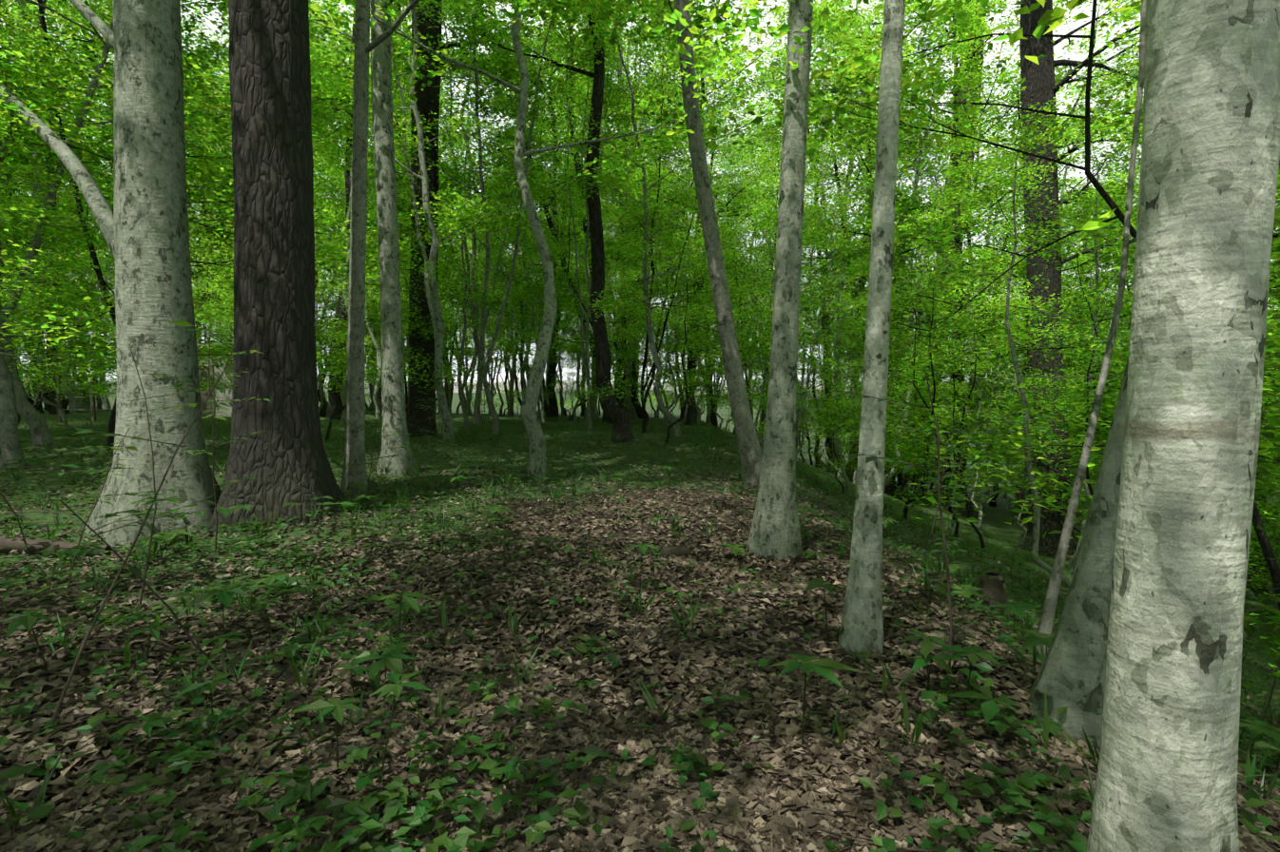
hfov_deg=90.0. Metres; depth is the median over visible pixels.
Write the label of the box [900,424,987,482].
tree
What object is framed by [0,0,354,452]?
tree
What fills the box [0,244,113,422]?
tree
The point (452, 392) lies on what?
tree
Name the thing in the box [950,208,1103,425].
tree
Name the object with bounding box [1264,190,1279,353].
tree
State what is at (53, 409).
tall tree
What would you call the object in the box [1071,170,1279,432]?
tree
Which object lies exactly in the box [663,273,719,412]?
tree
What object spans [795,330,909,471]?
tree
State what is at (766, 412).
tree
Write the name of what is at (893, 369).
tree
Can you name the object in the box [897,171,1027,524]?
tree
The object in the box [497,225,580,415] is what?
tree
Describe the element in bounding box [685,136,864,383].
tree
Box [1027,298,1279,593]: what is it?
tree
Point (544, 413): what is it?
tall tree
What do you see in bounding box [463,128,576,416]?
tree
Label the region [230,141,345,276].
tree
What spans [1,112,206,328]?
tree
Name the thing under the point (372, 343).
tree
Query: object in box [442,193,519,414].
tree
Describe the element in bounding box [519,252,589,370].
tree
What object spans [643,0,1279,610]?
tree
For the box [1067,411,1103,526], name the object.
tree
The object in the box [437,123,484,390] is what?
tall tree
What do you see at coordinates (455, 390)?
sky
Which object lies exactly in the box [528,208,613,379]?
tree
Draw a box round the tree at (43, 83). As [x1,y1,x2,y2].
[0,20,92,133]
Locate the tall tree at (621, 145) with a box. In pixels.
[527,12,718,409]
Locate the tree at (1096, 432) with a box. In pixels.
[1066,384,1117,471]
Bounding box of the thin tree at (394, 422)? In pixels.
[370,0,561,476]
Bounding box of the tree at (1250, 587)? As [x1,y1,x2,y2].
[1112,91,1279,597]
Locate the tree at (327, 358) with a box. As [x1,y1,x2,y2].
[317,299,380,395]
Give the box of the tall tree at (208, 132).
[77,36,233,265]
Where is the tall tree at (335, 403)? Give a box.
[218,0,507,420]
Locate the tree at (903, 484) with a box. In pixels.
[839,257,982,500]
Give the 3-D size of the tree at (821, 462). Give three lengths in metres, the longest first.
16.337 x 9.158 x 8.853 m
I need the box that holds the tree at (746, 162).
[679,71,828,434]
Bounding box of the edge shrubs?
[22,327,1279,509]
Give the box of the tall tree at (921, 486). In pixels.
[892,214,1000,490]
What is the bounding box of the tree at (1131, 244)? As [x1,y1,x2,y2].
[1093,178,1274,353]
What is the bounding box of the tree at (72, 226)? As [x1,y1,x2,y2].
[0,132,111,336]
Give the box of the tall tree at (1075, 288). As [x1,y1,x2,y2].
[1061,240,1127,452]
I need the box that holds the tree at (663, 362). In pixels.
[644,294,687,417]
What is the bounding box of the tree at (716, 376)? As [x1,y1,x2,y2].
[688,257,748,426]
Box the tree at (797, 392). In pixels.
[711,315,852,478]
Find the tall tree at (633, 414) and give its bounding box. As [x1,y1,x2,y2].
[485,0,713,418]
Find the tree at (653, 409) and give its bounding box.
[605,246,692,414]
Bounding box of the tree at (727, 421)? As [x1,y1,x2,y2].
[680,271,797,430]
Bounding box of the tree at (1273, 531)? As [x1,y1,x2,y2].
[1250,460,1279,571]
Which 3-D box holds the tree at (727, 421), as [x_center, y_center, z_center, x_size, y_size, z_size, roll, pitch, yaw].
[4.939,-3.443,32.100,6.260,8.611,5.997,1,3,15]
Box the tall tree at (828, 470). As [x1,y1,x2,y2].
[744,0,989,475]
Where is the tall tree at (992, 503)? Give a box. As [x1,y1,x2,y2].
[929,151,1075,506]
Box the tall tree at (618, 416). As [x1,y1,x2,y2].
[441,0,717,443]
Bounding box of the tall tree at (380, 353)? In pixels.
[339,170,382,410]
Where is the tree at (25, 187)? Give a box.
[0,139,84,376]
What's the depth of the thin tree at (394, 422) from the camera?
9.62 m
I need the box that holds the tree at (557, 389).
[555,353,590,411]
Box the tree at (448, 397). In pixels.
[443,235,494,412]
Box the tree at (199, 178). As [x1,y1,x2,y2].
[91,53,233,321]
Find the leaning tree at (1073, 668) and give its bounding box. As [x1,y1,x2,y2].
[1027,356,1128,750]
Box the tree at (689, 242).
[611,90,750,426]
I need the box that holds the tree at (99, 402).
[11,118,193,409]
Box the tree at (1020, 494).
[914,12,1143,524]
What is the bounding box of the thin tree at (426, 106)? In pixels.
[367,0,559,437]
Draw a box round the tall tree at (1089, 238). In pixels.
[1059,155,1140,331]
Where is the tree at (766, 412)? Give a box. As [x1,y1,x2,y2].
[747,375,809,437]
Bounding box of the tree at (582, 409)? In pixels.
[522,130,639,416]
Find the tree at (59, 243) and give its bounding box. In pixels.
[0,0,103,255]
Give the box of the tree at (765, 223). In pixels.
[659,156,824,419]
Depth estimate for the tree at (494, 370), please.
33.54 m
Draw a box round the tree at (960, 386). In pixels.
[916,272,1027,523]
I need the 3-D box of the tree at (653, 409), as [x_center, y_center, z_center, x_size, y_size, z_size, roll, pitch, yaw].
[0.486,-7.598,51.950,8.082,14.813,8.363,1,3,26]
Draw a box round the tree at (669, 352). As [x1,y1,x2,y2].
[633,265,816,417]
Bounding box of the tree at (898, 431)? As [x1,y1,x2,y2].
[885,345,997,511]
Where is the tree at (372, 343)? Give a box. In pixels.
[364,310,467,390]
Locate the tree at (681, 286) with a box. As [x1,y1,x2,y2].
[640,183,738,413]
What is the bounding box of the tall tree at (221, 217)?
[98,38,335,279]
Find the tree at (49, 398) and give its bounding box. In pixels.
[3,255,116,412]
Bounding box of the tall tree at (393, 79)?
[311,0,504,198]
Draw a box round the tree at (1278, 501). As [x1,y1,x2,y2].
[1266,273,1279,542]
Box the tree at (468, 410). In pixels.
[397,156,551,414]
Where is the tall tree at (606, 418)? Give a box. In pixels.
[393,0,667,423]
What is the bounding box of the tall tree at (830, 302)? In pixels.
[797,218,855,458]
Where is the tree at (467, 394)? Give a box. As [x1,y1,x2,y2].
[438,189,517,411]
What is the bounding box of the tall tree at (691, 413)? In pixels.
[597,0,839,426]
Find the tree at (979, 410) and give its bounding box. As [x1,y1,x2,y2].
[853,258,1086,531]
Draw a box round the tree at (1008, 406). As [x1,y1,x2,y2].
[969,338,1074,496]
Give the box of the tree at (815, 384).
[769,317,862,467]
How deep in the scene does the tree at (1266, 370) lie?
23.46 m
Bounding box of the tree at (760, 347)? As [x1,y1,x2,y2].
[716,263,804,399]
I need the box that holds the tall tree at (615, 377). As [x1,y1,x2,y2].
[532,0,710,400]
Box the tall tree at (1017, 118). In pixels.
[991,108,1143,500]
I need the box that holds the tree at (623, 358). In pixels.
[564,256,689,403]
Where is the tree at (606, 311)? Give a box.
[561,249,652,375]
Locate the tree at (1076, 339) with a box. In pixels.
[996,271,1105,393]
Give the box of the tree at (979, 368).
[931,261,1066,494]
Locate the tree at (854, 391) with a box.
[798,225,934,484]
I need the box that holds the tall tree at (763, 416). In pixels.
[685,45,836,446]
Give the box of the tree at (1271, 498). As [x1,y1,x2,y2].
[1263,402,1279,543]
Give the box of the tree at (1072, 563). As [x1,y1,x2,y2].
[983,66,1141,574]
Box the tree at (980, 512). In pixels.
[912,318,1072,528]
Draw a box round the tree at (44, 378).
[1,294,116,425]
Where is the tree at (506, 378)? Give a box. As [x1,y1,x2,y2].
[479,212,539,414]
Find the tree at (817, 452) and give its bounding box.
[796,384,930,471]
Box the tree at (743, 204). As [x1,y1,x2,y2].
[711,172,830,380]
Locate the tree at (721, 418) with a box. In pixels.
[664,291,808,428]
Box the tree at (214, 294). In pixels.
[188,140,233,341]
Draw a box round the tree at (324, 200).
[313,122,449,329]
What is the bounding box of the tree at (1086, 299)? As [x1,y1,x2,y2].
[1013,176,1139,439]
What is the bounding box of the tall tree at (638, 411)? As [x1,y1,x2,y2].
[549,8,719,418]
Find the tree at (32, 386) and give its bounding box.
[0,133,114,410]
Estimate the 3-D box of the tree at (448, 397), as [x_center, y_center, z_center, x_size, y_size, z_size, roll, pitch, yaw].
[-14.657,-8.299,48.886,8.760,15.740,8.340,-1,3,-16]
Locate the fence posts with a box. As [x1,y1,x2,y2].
[55,372,116,423]
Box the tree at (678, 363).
[650,315,724,414]
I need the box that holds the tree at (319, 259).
[0,77,417,459]
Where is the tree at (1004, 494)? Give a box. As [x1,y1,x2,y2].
[996,311,1089,499]
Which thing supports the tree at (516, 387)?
on the ground
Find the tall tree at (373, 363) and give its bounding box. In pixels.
[312,64,443,411]
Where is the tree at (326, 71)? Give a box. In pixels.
[185,38,438,362]
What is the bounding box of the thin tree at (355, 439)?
[340,0,667,500]
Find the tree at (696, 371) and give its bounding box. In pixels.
[664,333,728,400]
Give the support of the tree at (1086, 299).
on the ground
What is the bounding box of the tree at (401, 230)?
[332,127,478,338]
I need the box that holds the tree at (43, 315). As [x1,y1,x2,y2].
[22,249,115,384]
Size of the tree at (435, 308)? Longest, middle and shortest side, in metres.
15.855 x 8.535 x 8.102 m
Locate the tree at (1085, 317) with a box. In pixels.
[1062,269,1130,350]
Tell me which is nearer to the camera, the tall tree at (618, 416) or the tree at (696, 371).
the tall tree at (618, 416)
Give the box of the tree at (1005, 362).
[992,322,1118,468]
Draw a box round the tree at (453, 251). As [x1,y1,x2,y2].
[335,0,585,432]
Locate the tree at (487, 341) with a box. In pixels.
[374,180,570,401]
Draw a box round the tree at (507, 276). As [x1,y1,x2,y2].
[446,89,575,393]
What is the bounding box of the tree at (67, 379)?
[1,278,116,434]
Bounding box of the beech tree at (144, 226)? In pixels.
[0,0,221,547]
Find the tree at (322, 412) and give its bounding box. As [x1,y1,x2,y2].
[310,19,457,417]
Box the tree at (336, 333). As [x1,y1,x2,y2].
[228,265,381,392]
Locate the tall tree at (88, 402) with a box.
[0,0,110,410]
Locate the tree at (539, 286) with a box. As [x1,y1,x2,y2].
[490,0,697,430]
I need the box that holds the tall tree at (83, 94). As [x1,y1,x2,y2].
[14,1,209,170]
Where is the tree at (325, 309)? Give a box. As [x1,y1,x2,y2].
[194,77,380,413]
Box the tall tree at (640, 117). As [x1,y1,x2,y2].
[548,0,692,267]
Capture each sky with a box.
[0,0,1279,382]
[23,381,1278,398]
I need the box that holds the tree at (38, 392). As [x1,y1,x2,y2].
[2,209,233,413]
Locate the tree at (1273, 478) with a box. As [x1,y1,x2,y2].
[1247,404,1279,589]
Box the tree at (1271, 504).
[1249,399,1279,565]
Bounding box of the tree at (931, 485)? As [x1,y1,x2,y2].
[894,276,1002,496]
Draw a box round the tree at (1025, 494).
[940,240,1126,518]
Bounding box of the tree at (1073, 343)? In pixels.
[944,239,1115,422]
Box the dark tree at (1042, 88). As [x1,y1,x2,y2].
[989,0,1143,561]
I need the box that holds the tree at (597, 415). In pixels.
[568,265,637,417]
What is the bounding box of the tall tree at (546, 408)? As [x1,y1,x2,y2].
[463,80,618,416]
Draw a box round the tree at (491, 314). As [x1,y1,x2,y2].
[454,219,539,399]
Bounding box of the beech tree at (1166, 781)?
[1086,0,1279,851]
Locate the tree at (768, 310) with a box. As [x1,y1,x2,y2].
[673,178,872,450]
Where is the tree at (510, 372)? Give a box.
[447,152,574,415]
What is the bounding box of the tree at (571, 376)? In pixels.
[544,322,591,404]
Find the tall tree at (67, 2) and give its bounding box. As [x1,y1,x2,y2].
[0,0,232,213]
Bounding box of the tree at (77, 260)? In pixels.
[0,241,116,426]
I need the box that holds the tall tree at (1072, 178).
[922,84,1088,494]
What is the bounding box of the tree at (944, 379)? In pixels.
[909,291,979,475]
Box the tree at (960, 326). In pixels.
[797,288,1006,552]
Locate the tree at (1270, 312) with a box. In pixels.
[1060,128,1279,438]
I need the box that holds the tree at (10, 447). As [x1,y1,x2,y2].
[0,0,319,467]
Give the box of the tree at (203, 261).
[193,200,233,327]
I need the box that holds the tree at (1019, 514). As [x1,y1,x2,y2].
[960,382,1119,542]
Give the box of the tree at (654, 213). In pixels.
[556,0,758,432]
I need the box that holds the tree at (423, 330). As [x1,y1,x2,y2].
[232,214,484,440]
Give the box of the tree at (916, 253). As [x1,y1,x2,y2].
[814,106,1020,495]
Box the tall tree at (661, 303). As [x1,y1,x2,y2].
[607,145,684,373]
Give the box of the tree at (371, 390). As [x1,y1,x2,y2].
[314,183,402,403]
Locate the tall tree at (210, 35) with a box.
[180,0,348,232]
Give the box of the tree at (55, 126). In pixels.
[0,0,112,302]
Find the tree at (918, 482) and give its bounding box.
[865,205,1021,493]
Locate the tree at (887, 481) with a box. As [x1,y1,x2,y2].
[852,233,960,490]
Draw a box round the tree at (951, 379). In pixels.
[859,331,997,506]
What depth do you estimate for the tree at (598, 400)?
67.14 m
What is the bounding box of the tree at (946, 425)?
[894,380,1000,504]
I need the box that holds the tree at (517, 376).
[476,308,563,414]
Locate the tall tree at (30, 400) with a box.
[0,0,113,410]
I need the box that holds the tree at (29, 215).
[0,0,200,391]
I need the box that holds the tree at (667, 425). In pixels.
[555,178,768,428]
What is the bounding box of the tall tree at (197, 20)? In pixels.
[49,0,230,245]
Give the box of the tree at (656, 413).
[613,163,728,417]
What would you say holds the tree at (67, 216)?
on the ground
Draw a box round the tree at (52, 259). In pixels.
[0,31,108,281]
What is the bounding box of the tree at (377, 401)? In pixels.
[311,79,463,418]
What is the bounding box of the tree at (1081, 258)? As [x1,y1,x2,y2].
[1024,243,1133,389]
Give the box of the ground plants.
[0,302,1279,851]
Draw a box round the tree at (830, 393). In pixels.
[797,324,916,468]
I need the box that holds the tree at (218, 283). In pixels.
[191,266,233,373]
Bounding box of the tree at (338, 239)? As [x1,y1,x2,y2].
[313,180,371,337]
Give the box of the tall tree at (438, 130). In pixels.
[336,71,457,265]
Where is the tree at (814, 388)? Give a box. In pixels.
[795,297,851,466]
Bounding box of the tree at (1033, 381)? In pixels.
[855,280,1093,541]
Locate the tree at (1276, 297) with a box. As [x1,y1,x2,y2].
[1073,213,1279,462]
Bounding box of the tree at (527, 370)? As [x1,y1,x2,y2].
[499,329,599,421]
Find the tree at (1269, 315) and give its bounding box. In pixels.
[1134,172,1279,430]
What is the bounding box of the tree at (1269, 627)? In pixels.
[1115,171,1279,691]
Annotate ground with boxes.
[0,390,1279,851]
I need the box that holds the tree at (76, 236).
[0,136,115,394]
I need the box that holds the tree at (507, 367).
[469,305,558,388]
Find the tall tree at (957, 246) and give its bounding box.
[835,0,1091,523]
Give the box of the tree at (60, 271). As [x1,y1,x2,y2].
[0,172,114,406]
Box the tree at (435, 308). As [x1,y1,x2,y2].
[216,0,559,442]
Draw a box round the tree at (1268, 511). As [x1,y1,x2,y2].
[1246,426,1279,591]
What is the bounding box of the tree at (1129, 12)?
[1021,0,1279,411]
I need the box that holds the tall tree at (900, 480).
[865,200,952,486]
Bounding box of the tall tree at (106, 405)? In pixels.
[30,111,114,409]
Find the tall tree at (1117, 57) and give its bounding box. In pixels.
[1084,29,1279,309]
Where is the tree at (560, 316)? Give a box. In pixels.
[464,180,676,412]
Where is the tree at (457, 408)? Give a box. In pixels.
[437,236,506,413]
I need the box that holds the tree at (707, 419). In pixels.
[642,136,778,423]
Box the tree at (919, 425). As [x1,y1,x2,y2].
[847,384,938,463]
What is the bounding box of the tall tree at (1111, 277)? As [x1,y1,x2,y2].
[979,71,1140,351]
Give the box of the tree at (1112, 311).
[1062,267,1131,468]
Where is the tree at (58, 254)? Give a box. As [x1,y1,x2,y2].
[0,135,98,397]
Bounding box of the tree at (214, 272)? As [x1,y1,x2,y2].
[188,220,233,342]
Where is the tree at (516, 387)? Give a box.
[443,134,583,405]
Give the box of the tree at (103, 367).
[68,297,116,391]
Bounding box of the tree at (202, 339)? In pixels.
[193,298,318,393]
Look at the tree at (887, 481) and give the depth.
27.29 m
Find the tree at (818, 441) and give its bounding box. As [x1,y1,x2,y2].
[746,193,865,468]
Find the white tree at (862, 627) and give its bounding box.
[838,0,905,656]
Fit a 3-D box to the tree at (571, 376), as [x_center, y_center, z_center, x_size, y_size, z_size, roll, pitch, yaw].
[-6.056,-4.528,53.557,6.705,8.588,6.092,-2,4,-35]
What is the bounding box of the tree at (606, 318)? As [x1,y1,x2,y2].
[566,221,649,402]
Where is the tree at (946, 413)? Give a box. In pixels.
[924,316,1009,493]
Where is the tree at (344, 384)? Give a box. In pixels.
[213,0,475,422]
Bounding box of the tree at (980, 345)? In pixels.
[892,265,1027,499]
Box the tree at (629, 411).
[549,13,761,420]
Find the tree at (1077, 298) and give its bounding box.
[978,212,1134,440]
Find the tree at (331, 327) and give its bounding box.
[314,270,380,382]
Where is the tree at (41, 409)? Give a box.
[0,183,107,413]
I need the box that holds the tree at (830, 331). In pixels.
[807,250,909,477]
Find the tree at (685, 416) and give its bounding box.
[604,169,744,423]
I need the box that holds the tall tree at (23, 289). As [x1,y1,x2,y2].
[0,135,86,402]
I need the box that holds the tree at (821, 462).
[759,279,863,470]
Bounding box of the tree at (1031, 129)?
[800,58,1279,587]
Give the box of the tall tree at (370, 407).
[315,157,378,411]
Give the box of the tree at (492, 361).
[454,224,517,399]
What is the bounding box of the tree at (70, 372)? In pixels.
[19,331,116,408]
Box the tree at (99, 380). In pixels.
[25,333,116,394]
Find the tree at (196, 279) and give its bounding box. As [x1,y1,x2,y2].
[103,102,233,341]
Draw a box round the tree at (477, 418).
[350,0,590,424]
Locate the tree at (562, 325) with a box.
[537,216,576,377]
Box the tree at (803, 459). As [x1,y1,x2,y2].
[748,274,852,463]
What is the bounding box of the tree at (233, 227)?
[203,145,337,320]
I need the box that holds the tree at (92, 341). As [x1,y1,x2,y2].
[0,156,222,364]
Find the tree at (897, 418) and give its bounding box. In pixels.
[808,346,938,471]
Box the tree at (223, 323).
[202,255,233,342]
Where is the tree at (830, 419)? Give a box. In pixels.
[761,368,912,495]
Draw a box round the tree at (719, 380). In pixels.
[704,270,761,411]
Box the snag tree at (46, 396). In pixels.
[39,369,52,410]
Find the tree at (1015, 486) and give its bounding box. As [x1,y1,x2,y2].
[969,391,1105,532]
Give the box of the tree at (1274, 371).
[1262,156,1279,615]
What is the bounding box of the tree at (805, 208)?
[721,0,914,456]
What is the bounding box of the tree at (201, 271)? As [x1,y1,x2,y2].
[110,40,233,342]
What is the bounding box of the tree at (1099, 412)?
[1025,346,1279,505]
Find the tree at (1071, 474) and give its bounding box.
[1004,427,1107,510]
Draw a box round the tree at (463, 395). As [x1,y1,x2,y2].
[333,92,510,408]
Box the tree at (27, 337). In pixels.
[2,240,67,375]
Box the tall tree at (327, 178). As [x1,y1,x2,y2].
[313,68,376,268]
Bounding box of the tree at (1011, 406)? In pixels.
[962,351,1080,491]
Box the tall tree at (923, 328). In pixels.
[846,242,969,487]
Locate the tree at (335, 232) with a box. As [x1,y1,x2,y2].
[323,174,456,342]
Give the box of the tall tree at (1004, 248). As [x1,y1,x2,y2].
[857,101,1138,500]
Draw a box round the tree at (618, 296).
[581,219,669,379]
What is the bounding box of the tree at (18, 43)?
[0,27,36,236]
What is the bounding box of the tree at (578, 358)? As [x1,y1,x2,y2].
[516,257,652,421]
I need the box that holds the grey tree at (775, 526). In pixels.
[745,0,813,562]
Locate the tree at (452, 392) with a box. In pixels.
[404,180,494,412]
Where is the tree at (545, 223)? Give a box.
[485,189,586,415]
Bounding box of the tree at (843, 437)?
[815,389,858,457]
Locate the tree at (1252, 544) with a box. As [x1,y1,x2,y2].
[883,271,1279,567]
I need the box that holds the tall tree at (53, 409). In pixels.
[0,0,189,414]
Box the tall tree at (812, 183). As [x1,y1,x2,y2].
[802,36,949,319]
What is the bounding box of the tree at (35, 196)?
[0,102,72,290]
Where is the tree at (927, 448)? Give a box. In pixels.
[799,246,1062,519]
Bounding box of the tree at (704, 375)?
[616,204,777,424]
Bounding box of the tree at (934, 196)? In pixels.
[805,100,1020,488]
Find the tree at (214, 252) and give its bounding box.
[190,180,233,336]
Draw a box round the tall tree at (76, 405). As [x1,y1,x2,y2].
[4,0,114,412]
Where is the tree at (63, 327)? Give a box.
[4,262,113,372]
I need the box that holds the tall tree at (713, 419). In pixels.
[606,102,750,426]
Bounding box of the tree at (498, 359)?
[470,248,519,392]
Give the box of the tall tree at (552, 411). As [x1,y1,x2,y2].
[443,6,665,417]
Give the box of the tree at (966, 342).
[905,288,1018,431]
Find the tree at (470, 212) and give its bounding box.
[310,0,626,435]
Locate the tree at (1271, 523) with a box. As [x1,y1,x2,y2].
[1266,469,1279,543]
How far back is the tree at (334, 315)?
39.88 m
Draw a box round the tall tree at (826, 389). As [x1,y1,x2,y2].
[717,36,940,476]
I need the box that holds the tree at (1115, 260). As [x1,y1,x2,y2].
[1061,135,1279,451]
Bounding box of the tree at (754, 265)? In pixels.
[689,178,834,377]
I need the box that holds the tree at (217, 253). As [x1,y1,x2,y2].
[66,210,325,360]
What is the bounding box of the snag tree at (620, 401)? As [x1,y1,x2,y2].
[618,373,632,419]
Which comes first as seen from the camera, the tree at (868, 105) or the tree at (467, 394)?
the tree at (868, 105)
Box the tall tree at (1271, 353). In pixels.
[1263,225,1279,443]
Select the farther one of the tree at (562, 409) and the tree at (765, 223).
the tree at (562, 409)
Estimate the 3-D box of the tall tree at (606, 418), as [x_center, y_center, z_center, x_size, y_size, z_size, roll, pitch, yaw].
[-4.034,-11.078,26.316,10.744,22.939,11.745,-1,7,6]
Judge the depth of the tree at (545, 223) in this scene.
32.41 m
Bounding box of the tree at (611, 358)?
[579,314,650,392]
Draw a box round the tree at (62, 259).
[0,81,92,284]
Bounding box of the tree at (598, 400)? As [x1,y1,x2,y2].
[562,323,609,416]
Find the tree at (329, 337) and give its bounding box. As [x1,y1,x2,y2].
[314,281,379,402]
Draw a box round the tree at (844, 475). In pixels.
[736,126,953,495]
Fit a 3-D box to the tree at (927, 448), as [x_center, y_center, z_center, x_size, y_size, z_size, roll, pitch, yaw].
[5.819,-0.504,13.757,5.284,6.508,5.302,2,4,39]
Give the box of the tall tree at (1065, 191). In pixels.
[989,156,1091,311]
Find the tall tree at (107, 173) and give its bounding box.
[80,76,211,276]
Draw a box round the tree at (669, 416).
[537,0,768,436]
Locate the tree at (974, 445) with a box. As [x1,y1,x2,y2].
[918,371,1027,488]
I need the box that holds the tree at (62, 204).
[0,45,107,300]
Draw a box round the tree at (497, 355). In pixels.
[446,251,539,393]
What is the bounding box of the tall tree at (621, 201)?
[559,11,681,410]
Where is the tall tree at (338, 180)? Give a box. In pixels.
[308,0,458,393]
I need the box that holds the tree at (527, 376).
[446,111,567,413]
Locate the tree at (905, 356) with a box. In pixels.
[843,294,950,401]
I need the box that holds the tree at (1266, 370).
[1105,230,1279,566]
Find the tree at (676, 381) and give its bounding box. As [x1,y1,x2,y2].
[660,358,704,409]
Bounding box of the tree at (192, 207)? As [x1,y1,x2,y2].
[72,56,233,283]
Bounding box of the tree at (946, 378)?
[908,352,1028,511]
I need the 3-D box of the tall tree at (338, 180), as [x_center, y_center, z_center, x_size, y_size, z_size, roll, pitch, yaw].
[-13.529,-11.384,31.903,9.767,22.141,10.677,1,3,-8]
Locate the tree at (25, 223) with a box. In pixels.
[0,141,64,273]
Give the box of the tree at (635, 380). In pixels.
[554,285,654,391]
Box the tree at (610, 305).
[567,264,820,444]
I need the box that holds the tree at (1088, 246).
[1060,193,1138,384]
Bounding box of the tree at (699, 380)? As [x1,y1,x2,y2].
[661,315,758,412]
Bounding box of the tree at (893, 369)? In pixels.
[821,329,920,421]
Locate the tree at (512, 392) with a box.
[440,105,587,415]
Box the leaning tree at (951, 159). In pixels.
[895,0,1002,483]
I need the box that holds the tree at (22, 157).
[0,0,114,285]
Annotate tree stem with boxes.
[857,0,1279,655]
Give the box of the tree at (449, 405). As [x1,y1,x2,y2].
[443,236,484,410]
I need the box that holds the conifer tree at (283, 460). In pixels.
[206,0,352,536]
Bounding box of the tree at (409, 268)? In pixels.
[336,105,461,407]
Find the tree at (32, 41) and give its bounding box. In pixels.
[0,8,62,146]
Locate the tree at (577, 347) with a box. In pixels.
[556,262,652,425]
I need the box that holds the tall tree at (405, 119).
[311,0,494,238]
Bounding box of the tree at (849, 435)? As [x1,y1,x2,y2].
[827,387,897,455]
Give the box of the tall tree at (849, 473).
[749,0,1022,482]
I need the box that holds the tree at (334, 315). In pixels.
[314,293,380,403]
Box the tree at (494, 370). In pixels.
[444,290,532,413]
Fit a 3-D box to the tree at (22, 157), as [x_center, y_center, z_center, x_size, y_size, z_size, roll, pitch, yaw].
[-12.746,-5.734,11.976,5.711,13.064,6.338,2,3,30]
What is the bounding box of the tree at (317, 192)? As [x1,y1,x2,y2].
[198,0,409,286]
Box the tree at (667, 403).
[601,194,686,417]
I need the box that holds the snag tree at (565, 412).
[562,394,572,415]
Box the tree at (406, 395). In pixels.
[329,180,470,411]
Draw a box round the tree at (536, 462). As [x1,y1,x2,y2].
[308,0,752,483]
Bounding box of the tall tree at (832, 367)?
[797,273,862,395]
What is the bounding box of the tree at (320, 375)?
[199,198,420,411]
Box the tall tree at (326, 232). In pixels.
[313,157,343,318]
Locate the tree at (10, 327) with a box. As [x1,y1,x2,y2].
[7,313,49,341]
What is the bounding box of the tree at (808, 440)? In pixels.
[746,307,833,465]
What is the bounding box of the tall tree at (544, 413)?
[538,198,585,415]
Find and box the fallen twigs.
[0,457,1279,851]
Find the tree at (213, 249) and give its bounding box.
[102,105,315,340]
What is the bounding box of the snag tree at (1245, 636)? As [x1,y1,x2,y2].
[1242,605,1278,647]
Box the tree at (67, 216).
[0,96,116,385]
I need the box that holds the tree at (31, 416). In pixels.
[0,16,113,450]
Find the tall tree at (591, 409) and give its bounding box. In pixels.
[518,1,655,418]
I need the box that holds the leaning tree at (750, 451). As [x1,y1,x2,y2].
[602,0,789,485]
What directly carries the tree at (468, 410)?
on the ground
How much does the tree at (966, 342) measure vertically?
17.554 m
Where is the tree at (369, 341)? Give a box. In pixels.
[335,275,441,416]
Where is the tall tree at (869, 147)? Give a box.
[805,12,952,310]
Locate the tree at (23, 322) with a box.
[1,268,45,353]
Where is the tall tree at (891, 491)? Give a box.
[720,0,1024,497]
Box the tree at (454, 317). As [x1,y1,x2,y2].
[320,242,515,408]
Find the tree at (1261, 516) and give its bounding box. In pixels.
[1248,454,1279,562]
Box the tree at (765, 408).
[744,284,892,461]
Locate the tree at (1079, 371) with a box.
[1029,312,1278,496]
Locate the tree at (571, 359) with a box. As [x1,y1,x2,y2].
[457,206,595,420]
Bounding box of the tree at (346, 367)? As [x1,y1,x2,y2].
[315,333,381,392]
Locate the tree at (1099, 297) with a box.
[1065,272,1129,435]
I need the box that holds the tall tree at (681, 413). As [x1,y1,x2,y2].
[637,150,708,418]
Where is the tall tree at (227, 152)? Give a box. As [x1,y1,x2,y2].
[197,42,332,261]
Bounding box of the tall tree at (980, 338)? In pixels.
[942,255,1014,482]
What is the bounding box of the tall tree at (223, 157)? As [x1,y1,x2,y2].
[185,53,343,256]
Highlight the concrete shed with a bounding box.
[196,342,317,417]
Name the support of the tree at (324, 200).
on the ground
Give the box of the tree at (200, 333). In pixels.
[193,268,233,342]
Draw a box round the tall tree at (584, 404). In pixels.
[558,178,585,415]
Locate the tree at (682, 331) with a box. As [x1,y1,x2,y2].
[665,257,712,395]
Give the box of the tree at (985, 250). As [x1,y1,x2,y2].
[825,202,999,458]
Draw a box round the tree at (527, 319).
[449,170,587,422]
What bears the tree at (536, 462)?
on the ground
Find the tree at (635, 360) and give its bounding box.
[534,221,739,419]
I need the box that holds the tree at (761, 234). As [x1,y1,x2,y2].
[639,166,775,420]
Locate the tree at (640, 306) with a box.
[602,230,678,350]
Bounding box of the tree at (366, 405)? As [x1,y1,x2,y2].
[315,222,379,408]
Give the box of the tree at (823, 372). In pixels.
[756,321,862,416]
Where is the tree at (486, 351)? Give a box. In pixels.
[401,247,536,413]
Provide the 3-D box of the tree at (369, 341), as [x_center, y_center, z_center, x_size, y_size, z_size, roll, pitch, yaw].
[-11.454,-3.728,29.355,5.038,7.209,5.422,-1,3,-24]
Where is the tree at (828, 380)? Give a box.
[795,339,935,440]

